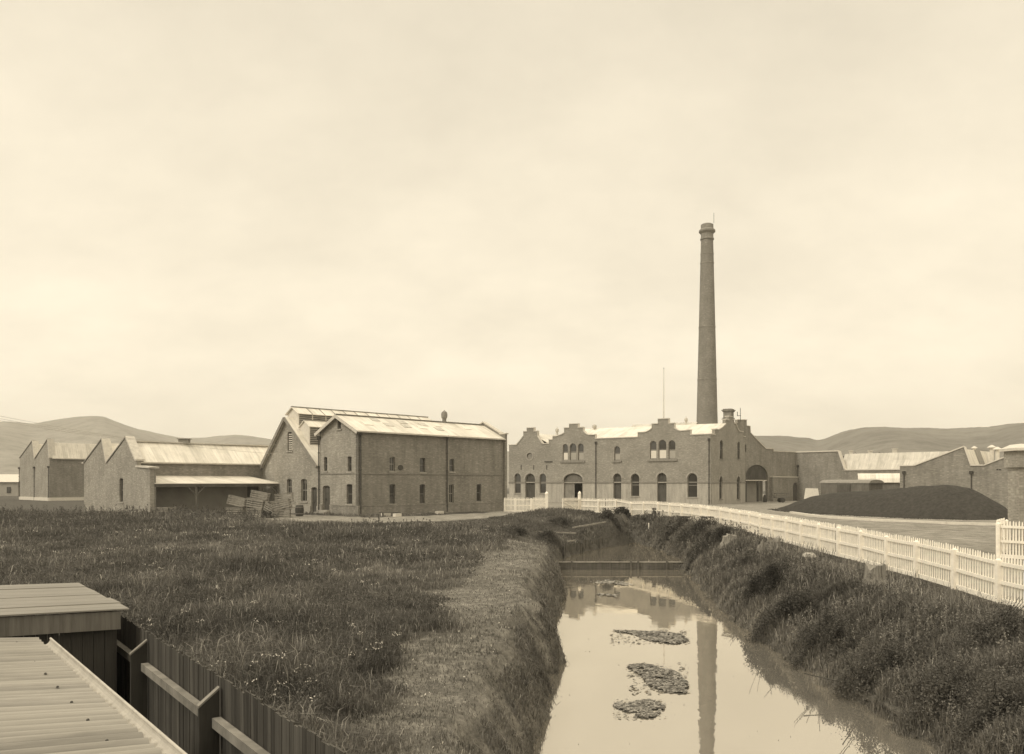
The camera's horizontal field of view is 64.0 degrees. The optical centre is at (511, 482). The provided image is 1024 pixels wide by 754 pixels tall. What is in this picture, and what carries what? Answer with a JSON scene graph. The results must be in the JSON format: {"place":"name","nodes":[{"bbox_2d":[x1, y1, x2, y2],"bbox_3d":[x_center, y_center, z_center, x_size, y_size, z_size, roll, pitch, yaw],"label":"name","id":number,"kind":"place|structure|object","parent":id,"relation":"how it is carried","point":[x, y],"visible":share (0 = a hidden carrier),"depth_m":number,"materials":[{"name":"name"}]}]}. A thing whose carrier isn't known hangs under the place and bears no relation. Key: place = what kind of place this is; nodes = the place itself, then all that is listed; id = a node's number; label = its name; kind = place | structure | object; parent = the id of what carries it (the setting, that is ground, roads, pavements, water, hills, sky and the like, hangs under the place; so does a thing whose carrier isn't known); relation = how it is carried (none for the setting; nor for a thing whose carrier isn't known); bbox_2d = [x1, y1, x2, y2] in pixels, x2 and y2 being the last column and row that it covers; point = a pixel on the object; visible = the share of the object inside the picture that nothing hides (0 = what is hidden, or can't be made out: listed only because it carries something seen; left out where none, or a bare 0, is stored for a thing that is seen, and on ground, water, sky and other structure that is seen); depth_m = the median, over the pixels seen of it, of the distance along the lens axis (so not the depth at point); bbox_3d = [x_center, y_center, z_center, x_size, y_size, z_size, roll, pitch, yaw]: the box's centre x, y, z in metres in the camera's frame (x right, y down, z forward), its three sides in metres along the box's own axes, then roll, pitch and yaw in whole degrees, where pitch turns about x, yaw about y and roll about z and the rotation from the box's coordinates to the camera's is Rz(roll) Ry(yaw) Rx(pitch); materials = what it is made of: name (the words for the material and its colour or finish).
{"place":"outdoors","nodes":[
{"label":"outdoors","id":0,"kind":"place"},
{"bbox_2d":[0,416,508,487],"bbox_3d":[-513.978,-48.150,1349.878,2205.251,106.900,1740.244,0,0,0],"label":"hills","id":1,"kind":"structure","parent":0,"point":[16,439],"depth_m":1060.71,"materials":[{"name":"plant"}]},
{"bbox_2d":[241,512,517,522],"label":"dirt road","id":2,"kind":"structure","parent":0,"point":[450,517],"depth_m":72.69,"materials":[{"name":"soil"}]},
{"bbox_2d":[226,507,246,515],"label":"slatted crate","id":3,"kind":"object","parent":2,"relation":"on","point":[235,510],"visible":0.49,"depth_m":74.55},
{"bbox_2d":[227,495,246,507],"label":"slatted crate","id":4,"kind":"object","parent":3,"relation":"on","point":[234,501],"visible":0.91,"depth_m":73.95,"materials":[{"name":"wood"}]},
{"bbox_2d":[246,508,266,516],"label":"slatted crate","id":5,"kind":"object","parent":2,"relation":"on","point":[256,514],"visible":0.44,"depth_m":73.52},
{"bbox_2d":[246,498,267,507],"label":"slatted crate","id":6,"kind":"object","parent":5,"relation":"on","point":[255,502],"visible":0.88,"depth_m":73.56,"materials":[{"name":"wood"}]},
{"bbox_2d":[250,490,270,502],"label":"slatted crate","id":7,"kind":"object","parent":6,"relation":"on","point":[262,495],"visible":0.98,"depth_m":73.82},
{"bbox_2d":[263,501,285,514],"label":"slatted crate","id":8,"kind":"object","parent":2,"relation":"on","point":[267,507],"visible":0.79,"depth_m":73.30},
{"bbox_2d":[272,509,290,517],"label":"slatted crate","id":9,"kind":"object","parent":2,"relation":"on","point":[280,515],"visible":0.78,"depth_m":72.72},
{"bbox_2d":[271,498,291,508],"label":"slatted crate","id":10,"kind":"object","parent":9,"relation":"on","point":[282,500],"visible":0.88,"depth_m":72.69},
{"bbox_2d":[274,492,293,502],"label":"slatted crate","id":11,"kind":"object","parent":10,"relation":"on","point":[276,495],"visible":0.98,"depth_m":73.01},
{"bbox_2d":[295,505,303,515],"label":"barrel","id":12,"kind":"object","parent":2,"relation":"on","point":[299,510],"visible":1,"depth_m":75.18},
{"bbox_2d":[545,491,547,508],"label":"gate post","id":13,"kind":"object","parent":2,"relation":"on","point":[546,494],"visible":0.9,"depth_m":84.36,"materials":[{"name":"white paint"}]},
{"bbox_2d":[532,498,546,510],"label":"picket gate","id":14,"kind":"structure","parent":13,"relation":"attached to","point":[541,502],"depth_m":83.35,"materials":[{"name":"white paint"}]},
{"bbox_2d":[0,488,1023,753],"bbox_3d":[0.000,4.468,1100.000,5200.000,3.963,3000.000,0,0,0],"label":"ground","id":15,"kind":"structure","parent":0,"point":[16,502],"depth_m":36.59,"materials":[{"name":"soil"}]},
{"bbox_2d":[0,474,18,495],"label":"cottage","id":16,"kind":"structure","parent":15,"relation":"on","point":[9,484],"depth_m":187.50,"materials":[{"name":"paint"}]},
{"bbox_2d":[18,438,95,500],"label":"saw tooth shed","id":17,"kind":"structure","parent":15,"relation":"on","point":[50,470],"depth_m":140.77,"materials":[{"name":"brick"}]},
{"bbox_2d":[0,583,128,692],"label":"timber shed","id":18,"kind":"structure","parent":15,"relation":"on","point":[84,628],"depth_m":12.18,"materials":[{"name":"wood"}]},
{"bbox_2d":[0,637,186,753],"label":"corrugated shed","id":19,"kind":"structure","parent":15,"relation":"on","point":[56,697],"depth_m":6.29,"materials":[{"name":"metal"}]},
{"bbox_2d":[0,504,280,525],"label":"tall weeds","id":20,"kind":"object","parent":15,"relation":"on","point":[120,512],"visible":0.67,"depth_m":66.15,"materials":[{"name":"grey plant"}]},
{"bbox_2d":[82,436,278,513],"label":"saw tooth shed","id":21,"kind":"structure","parent":15,"relation":"on","point":[134,472],"depth_m":82.03,"materials":[{"name":"brick"}]},
{"bbox_2d":[247,486,257,510],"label":"door","id":22,"kind":"structure","parent":21,"relation":"in","point":[249,489],"depth_m":86.73,"materials":[{"name":"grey wood"}]},
{"bbox_2d":[117,615,345,753],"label":"paling fence","id":23,"kind":"object","parent":15,"relation":"on","point":[186,703],"visible":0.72,"depth_m":9.97,"materials":[{"name":"wood"}]},
{"bbox_2d":[6,522,486,700],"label":"wildflowers","id":24,"kind":"object","parent":15,"relation":"on","point":[277,620],"visible":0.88,"depth_m":21.11,"materials":[{"name":"plant"}]},
{"bbox_2d":[0,508,514,725],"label":"dock weeds","id":25,"kind":"object","parent":15,"relation":"on","point":[381,523],"visible":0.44,"depth_m":30.99,"materials":[{"name":"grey plant"}]},
{"bbox_2d":[0,507,594,753],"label":"meadow grass","id":26,"kind":"structure","parent":15,"relation":"on","point":[343,736],"depth_m":27.17,"materials":[{"name":"plant"}]},
{"bbox_2d":[259,406,430,512],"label":"gabled drying house","id":27,"kind":"structure","parent":15,"relation":"on","point":[294,470],"depth_m":84.08,"materials":[{"name":"brick"}]},
{"bbox_2d":[4,421,252,444],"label":"overhead wire","id":28,"kind":"object","parent":27,"relation":"attached to","point":[139,440],"visible":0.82,"depth_m":74.22,"materials":[{"name":"metal"}]},
{"bbox_2d":[4,419,276,444],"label":"overhead wire","id":29,"kind":"object","parent":27,"relation":"attached to","point":[121,437],"visible":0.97,"depth_m":71.72,"materials":[{"name":"metal"}]},
{"bbox_2d":[1,416,305,455],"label":"overhead wire","id":30,"kind":"object","parent":27,"relation":"attached to","point":[145,440],"visible":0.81,"depth_m":71.31,"materials":[{"name":"metal"}]},
{"bbox_2d":[300,479,307,502],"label":"window","id":31,"kind":"structure","parent":27,"relation":"in","point":[304,480],"depth_m":82.28,"materials":[{"name":"glass"}]},
{"bbox_2d":[313,487,316,511],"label":"door","id":32,"kind":"structure","parent":27,"relation":"in","point":[314,489],"depth_m":81.28,"materials":[{"name":"grey wood"}]},
{"bbox_2d":[313,410,508,515],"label":"brick store","id":33,"kind":"structure","parent":15,"relation":"on","point":[372,465],"depth_m":80.77,"materials":[{"name":"grey brick"}]},
{"bbox_2d":[324,486,329,509],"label":"door","id":34,"kind":"structure","parent":33,"relation":"in","point":[326,489],"depth_m":79.88,"materials":[{"name":"grey wood"}]},
{"bbox_2d":[345,484,352,504],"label":"window","id":35,"kind":"structure","parent":33,"relation":"in","point":[350,485],"depth_m":77.16,"materials":[{"name":"grey glass"}]},
{"bbox_2d":[389,484,395,504],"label":"window","id":36,"kind":"structure","parent":33,"relation":"in","point":[391,486],"depth_m":79.11,"materials":[{"name":"grey glass"}]},
{"bbox_2d":[420,484,423,502],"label":"window","id":37,"kind":"structure","parent":33,"relation":"in","point":[421,486],"depth_m":81.90,"materials":[{"name":"grey glass"}]},
{"bbox_2d":[419,458,426,473],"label":"window","id":38,"kind":"structure","parent":33,"relation":"in","point":[421,459],"depth_m":81.88,"materials":[{"name":"grey glass"}]},
{"bbox_2d":[449,484,452,502],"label":"window","id":39,"kind":"structure","parent":33,"relation":"in","point":[450,486],"depth_m":84.79,"materials":[{"name":"glass"}]},
{"bbox_2d":[337,538,558,753],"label":"footpath","id":40,"kind":"structure","parent":15,"relation":"on","point":[472,732],"depth_m":19.04,"materials":[{"name":"soil"}]},
{"bbox_2d":[362,543,552,753],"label":"pebbles","id":41,"kind":"object","parent":40,"relation":"on","point":[455,657],"visible":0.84,"depth_m":18.18,"materials":[{"name":"stone"}]},
{"bbox_2d":[502,525,526,537],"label":"shrub","id":42,"kind":"object","parent":15,"relation":"on","point":[519,529],"visible":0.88,"depth_m":60.10,"materials":[{"name":"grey plant"}]},
{"bbox_2d":[461,546,569,753],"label":"bank grass","id":43,"kind":"structure","parent":15,"relation":"on","point":[492,730],"depth_m":20.91,"materials":[{"name":"plant"}]},
{"bbox_2d":[537,527,562,547],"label":"shrub","id":44,"kind":"object","parent":15,"relation":"on","point":[551,534],"visible":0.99,"depth_m":59.64,"materials":[{"name":"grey plant"}]},
{"bbox_2d":[547,515,572,526],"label":"shrub","id":45,"kind":"object","parent":15,"relation":"on","point":[557,521],"visible":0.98,"depth_m":69.07,"materials":[{"name":"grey plant"}]},
{"bbox_2d":[563,537,601,557],"bbox_3d":[5.527,5.301,64.600,0.807,1.399,10.746,0,0,22],"label":"bank revetment","id":46,"kind":"object","parent":15,"relation":"on","point":[578,546],"visible":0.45,"depth_m":64.20,"materials":[{"name":"wood"}]},
{"bbox_2d":[485,508,698,556],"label":"pool grass","id":47,"kind":"structure","parent":15,"relation":"on","point":[511,519],"depth_m":68.50,"materials":[{"name":"plant"}]},
{"bbox_2d":[590,507,623,533],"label":"shrub","id":48,"kind":"object","parent":15,"relation":"on","point":[605,513],"visible":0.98,"depth_m":72.86,"materials":[{"name":"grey plant"}]},
{"bbox_2d":[559,561,683,569],"bbox_3d":[7.601,5.950,56.590,11.354,1.100,0.260,0,0,0],"label":"timber weir","id":49,"kind":"object","parent":15,"relation":"on","point":[630,565],"visible":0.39,"depth_m":56.58,"materials":[{"name":"wood"}]},
{"bbox_2d":[613,507,630,516],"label":"shrub","id":50,"kind":"object","parent":15,"relation":"on","point":[617,510],"visible":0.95,"depth_m":79.22,"materials":[{"name":"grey plant"}]},
{"bbox_2d":[652,516,691,550],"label":"shrub","id":51,"kind":"object","parent":15,"relation":"on","point":[669,527],"visible":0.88,"depth_m":66.71,"materials":[{"name":"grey plant"}]},
{"bbox_2d":[667,516,717,554],"bbox_3d":[13.332,4.127,60.895,2.391,3.403,4.413,0,0,-26],"label":"shrub","id":52,"kind":"object","parent":15,"relation":"on","point":[682,532],"visible":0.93,"depth_m":60.71,"materials":[{"name":"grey plant"}]},
{"bbox_2d":[683,526,736,573],"bbox_3d":[13.001,4.597,54.032,3.628,3.402,2.258,0,0,0],"label":"shrub","id":53,"kind":"object","parent":15,"relation":"on","point":[718,533],"visible":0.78,"depth_m":53.78,"materials":[{"name":"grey plant"}]},
{"bbox_2d":[718,534,737,547],"bbox_3d":[13.675,3.674,51.466,1.468,0.913,1.604,0,0,0],"label":"rock","id":54,"kind":"object","parent":15,"relation":"on","point":[726,538],"visible":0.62,"depth_m":51.23,"materials":[{"name":"grey stone"}]},
{"bbox_2d":[726,550,757,579],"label":"shrub","id":55,"kind":"object","parent":15,"relation":"on","point":[742,557],"visible":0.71,"depth_m":42.54,"materials":[{"name":"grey plant"}]},
{"bbox_2d":[489,493,1023,601],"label":"yard","id":56,"kind":"structure","parent":15,"relation":"on","point":[981,538],"depth_m":57.12,"materials":[{"name":"soil"}]},
{"bbox_2d":[504,497,531,511],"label":"picket fence","id":57,"kind":"object","parent":56,"relation":"on","point":[506,505],"visible":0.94,"depth_m":86.02,"materials":[{"name":"white paint"}]},
{"bbox_2d":[509,409,745,504],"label":"brick mill","id":58,"kind":"object","parent":56,"relation":"on","point":[665,460],"visible":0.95,"depth_m":122.99,"materials":[{"name":"brick"}]},
{"bbox_2d":[513,471,521,493],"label":"window","id":59,"kind":"structure","parent":58,"relation":"in","point":[518,476],"depth_m":133.32,"materials":[{"name":"glass"}]},
{"bbox_2d":[524,471,535,500],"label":"door","id":60,"kind":"structure","parent":58,"relation":"in","point":[530,480],"depth_m":132.09,"materials":[{"name":"grey wood"}]},
{"bbox_2d":[538,471,546,493],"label":"window","id":61,"kind":"structure","parent":58,"relation":"in","point":[543,477],"depth_m":130.65,"materials":[{"name":"glass"}]},
{"bbox_2d":[563,444,567,459],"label":"window","id":62,"kind":"structure","parent":58,"relation":"in","point":[565,448],"depth_m":128.37,"materials":[{"name":"glass"}]},
{"bbox_2d":[570,443,575,459],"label":"window","id":63,"kind":"structure","parent":58,"relation":"in","point":[573,447],"depth_m":127.59,"materials":[{"name":"glass"}]},
{"bbox_2d":[562,470,583,501],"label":"cart door","id":64,"kind":"structure","parent":58,"relation":"in","point":[570,481],"depth_m":127.81,"materials":[{"name":"grey wood"}]},
{"bbox_2d":[579,444,583,459],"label":"window","id":65,"kind":"structure","parent":58,"relation":"in","point":[581,448],"depth_m":126.78,"materials":[{"name":"glass"}]},
{"bbox_2d":[612,471,622,502],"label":"door","id":66,"kind":"structure","parent":58,"relation":"in","point":[617,479],"depth_m":123.36,"materials":[{"name":"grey wood"}]},
{"bbox_2d":[629,471,640,496],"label":"window","id":67,"kind":"structure","parent":58,"relation":"in","point":[635,478],"depth_m":121.66,"materials":[{"name":"glass"}]},
{"bbox_2d":[651,441,655,458],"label":"window","id":68,"kind":"structure","parent":58,"relation":"in","point":[653,444],"depth_m":120.10,"materials":[{"name":"glass"}]},
{"bbox_2d":[655,470,667,502],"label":"door","id":69,"kind":"structure","parent":58,"relation":"in","point":[662,478],"depth_m":119.42,"materials":[{"name":"grey wood"}]},
{"bbox_2d":[659,440,665,458],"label":"window","id":70,"kind":"structure","parent":58,"relation":"in","point":[662,444],"depth_m":119.28,"materials":[{"name":"glass"}]},
{"bbox_2d":[669,440,674,458],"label":"window","id":71,"kind":"structure","parent":58,"relation":"in","point":[672,443],"depth_m":118.44,"materials":[{"name":"glass"}]},
{"bbox_2d":[686,470,698,497],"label":"window","id":72,"kind":"structure","parent":58,"relation":"in","point":[692,479],"depth_m":116.71,"materials":[{"name":"glass"}]},
{"bbox_2d":[631,422,697,426],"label":"range","id":73,"kind":"structure","parent":56,"relation":"on","point":[643,425],"depth_m":134.74,"materials":[{"name":"metal"}]},
{"bbox_2d":[696,223,717,423],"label":"factory chimney","id":74,"kind":"object","parent":56,"relation":"on","point":[707,412],"visible":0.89,"depth_m":148.78,"materials":[{"name":"brick"}]},
{"bbox_2d":[734,419,797,501],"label":"arched wing","id":75,"kind":"structure","parent":56,"relation":"on","point":[775,471],"depth_m":134.62,"materials":[{"name":"brick"}]},
{"bbox_2d":[774,493,788,502],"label":"handcart","id":76,"kind":"object","parent":56,"relation":"on","point":[781,499],"visible":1,"depth_m":126.44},
{"bbox_2d":[804,488,818,498],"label":"canvas sheet","id":77,"kind":"object","parent":56,"relation":"on","point":[809,492],"visible":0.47,"depth_m":108.77,"materials":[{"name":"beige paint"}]},
{"bbox_2d":[820,480,883,494],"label":"railway van","id":78,"kind":"object","parent":56,"relation":"on","point":[835,486],"visible":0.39,"depth_m":101.76,"materials":[{"name":"grey wood"}]},
{"bbox_2d":[796,450,948,500],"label":"boundary shed","id":79,"kind":"structure","parent":56,"relation":"on","point":[814,469],"depth_m":134.76,"materials":[{"name":"metal"}]},
{"bbox_2d":[858,473,899,489],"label":"lean to","id":80,"kind":"object","parent":56,"relation":"on","point":[891,480],"visible":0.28,"depth_m":117.11,"materials":[{"name":"metal"}]},
{"bbox_2d":[768,508,1007,519],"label":"spilled coal","id":81,"kind":"object","parent":56,"relation":"on","point":[775,509],"visible":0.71,"depth_m":76.87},
{"bbox_2d":[777,485,1007,519],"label":"coal heap","id":82,"kind":"object","parent":56,"relation":"on","point":[946,501],"visible":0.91,"depth_m":76.94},
{"bbox_2d":[790,511,995,524],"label":"timber edging","id":83,"kind":"object","parent":56,"relation":"on","point":[894,520],"visible":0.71,"depth_m":68.47,"materials":[{"name":"beige paint"}]},
{"bbox_2d":[899,445,1008,508],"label":"saw tooth shed","id":84,"kind":"structure","parent":56,"relation":"on","point":[985,473],"depth_m":91.08,"materials":[{"name":"brick"}]},
{"bbox_2d":[996,518,1023,558],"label":"picket fence","id":85,"kind":"object","parent":56,"relation":"on","point":[1003,530],"visible":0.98,"depth_m":38.20,"materials":[{"name":"white paint"}]},
{"bbox_2d":[999,444,1023,550],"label":"brick pier","id":86,"kind":"structure","parent":56,"relation":"on","point":[1014,459],"depth_m":41.94,"materials":[{"name":"beige paint"}]},
{"bbox_2d":[740,552,794,599],"bbox_3d":[10.910,4.137,35.000,2.158,2.282,2.122,0,0,0],"label":"shrub","id":87,"kind":"object","parent":15,"relation":"on","point":[768,575],"visible":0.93,"depth_m":34.73,"materials":[{"name":"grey plant"}]},
{"bbox_2d":[767,535,780,550],"bbox_3d":[14.163,3.366,44.205,1.104,1.038,1.056,0,0,0],"label":"rock","id":88,"kind":"object","parent":15,"relation":"on","point":[769,540],"visible":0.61,"depth_m":44.03,"materials":[{"name":"grey stone"}]},
{"bbox_2d":[744,583,821,643],"bbox_3d":[10.164,5.059,30.642,2.880,2.526,1.481,0,0,27],"label":"shrub","id":89,"kind":"object","parent":15,"relation":"on","point":[782,606],"visible":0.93,"depth_m":30.41,"materials":[{"name":"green plant"}]},
{"bbox_2d":[578,491,1023,608],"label":"picket fence","id":90,"kind":"object","parent":15,"relation":"on","point":[861,537],"visible":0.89,"depth_m":34.95,"materials":[{"name":"white paint"}]},
{"bbox_2d":[562,498,578,509],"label":"picket gate","id":91,"kind":"structure","parent":90,"relation":"attached to","point":[570,505],"depth_m":82.62,"materials":[{"name":"white paint"}]},
{"bbox_2d":[619,510,1023,753],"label":"creekside grass","id":92,"kind":"structure","parent":15,"relation":"on","point":[821,592],"depth_m":25.81,"materials":[{"name":"plant"}]},
{"bbox_2d":[783,602,859,669],"bbox_3d":[10.042,5.213,26.312,2.062,2.485,2.473,0,0,-33],"label":"shrub","id":93,"kind":"object","parent":15,"relation":"on","point":[811,638],"visible":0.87,"depth_m":26.28,"materials":[{"name":"grey plant"}]},
{"bbox_2d":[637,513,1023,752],"bbox_3d":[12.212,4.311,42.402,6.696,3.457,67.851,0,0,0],"label":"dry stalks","id":94,"kind":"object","parent":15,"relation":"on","point":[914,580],"visible":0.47,"depth_m":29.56,"materials":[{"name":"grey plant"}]},
{"bbox_2d":[788,633,927,707],"bbox_3d":[9.501,5.324,22.599,3.756,2.279,1.705,0,0,7],"label":"shrub","id":95,"kind":"object","parent":15,"relation":"on","point":[861,683],"visible":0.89,"depth_m":22.51,"materials":[{"name":"grey plant"}]},
{"bbox_2d":[833,679,902,716],"bbox_3d":[9.642,5.800,22.300,0.257,0.297,3.810,0,0,-4],"label":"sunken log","id":96,"kind":"object","parent":15,"relation":"on","point":[894,712],"visible":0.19,"depth_m":21.29,"materials":[{"name":"wood"}]},
{"bbox_2d":[862,562,888,584],"bbox_3d":[13.477,3.530,30.533,1.102,1.085,1.135,0,0,0],"label":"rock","id":97,"kind":"object","parent":15,"relation":"on","point":[879,571],"visible":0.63,"depth_m":30.24,"materials":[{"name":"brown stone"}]},
{"bbox_2d":[898,649,974,738],"bbox_3d":[10.184,5.093,19.702,1.736,2.025,1.979,0,0,27],"label":"shrub","id":98,"kind":"object","parent":15,"relation":"on","point":[937,682],"visible":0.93,"depth_m":19.35,"materials":[{"name":"grey plant"}]},
{"bbox_2d":[931,596,1023,660],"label":"shrub","id":99,"kind":"object","parent":15,"relation":"on","point":[978,628],"visible":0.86,"depth_m":21.35,"materials":[{"name":"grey plant"}]},
{"bbox_2d":[933,662,1023,753],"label":"shrub","id":100,"kind":"object","parent":15,"relation":"on","point":[991,691],"visible":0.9,"depth_m":17.51,"materials":[{"name":"grey plant"}]},
{"bbox_2d":[0,0,1023,450],"label":"sky","id":101,"kind":"structure","parent":0,"point":[218,217],"materials":[{"name":"beige"}]},
{"bbox_2d":[558,543,680,561],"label":"pond water","id":102,"kind":"structure","parent":0,"point":[633,552],"depth_m":61.92,"materials":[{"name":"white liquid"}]},
{"bbox_2d":[533,569,938,753],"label":"creek water","id":103,"kind":"structure","parent":0,"point":[737,698],"depth_m":23.63,"materials":[{"name":"white liquid"}]},
{"bbox_2d":[590,579,631,585],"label":"water weed","id":104,"kind":"object","parent":103,"relation":"on","point":[611,582],"visible":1,"depth_m":48.84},
{"bbox_2d":[613,698,665,718],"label":"water weed","id":105,"kind":"object","parent":103,"relation":"on","point":[643,707],"visible":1,"depth_m":21.74,"materials":[{"name":"plant"}]},
{"bbox_2d":[611,629,688,643],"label":"water weed","id":106,"kind":"object","parent":103,"relation":"on","point":[663,637],"visible":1,"depth_m":31.72,"materials":[{"name":"plant"}]},
{"bbox_2d":[626,662,689,692],"bbox_3d":[4.536,5.963,25.177,2.040,0.068,4.211,0,0,7],"label":"water weed","id":107,"kind":"object","parent":103,"relation":"on","point":[649,672],"visible":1,"depth_m":25.04,"materials":[{"name":"plant"}]},
{"bbox_2d":[755,423,1023,490],"bbox_3d":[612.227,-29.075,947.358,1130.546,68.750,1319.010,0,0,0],"label":"hills","id":108,"kind":"structure","parent":0,"point":[874,439],"depth_m":716.44,"materials":[{"name":"beige"}]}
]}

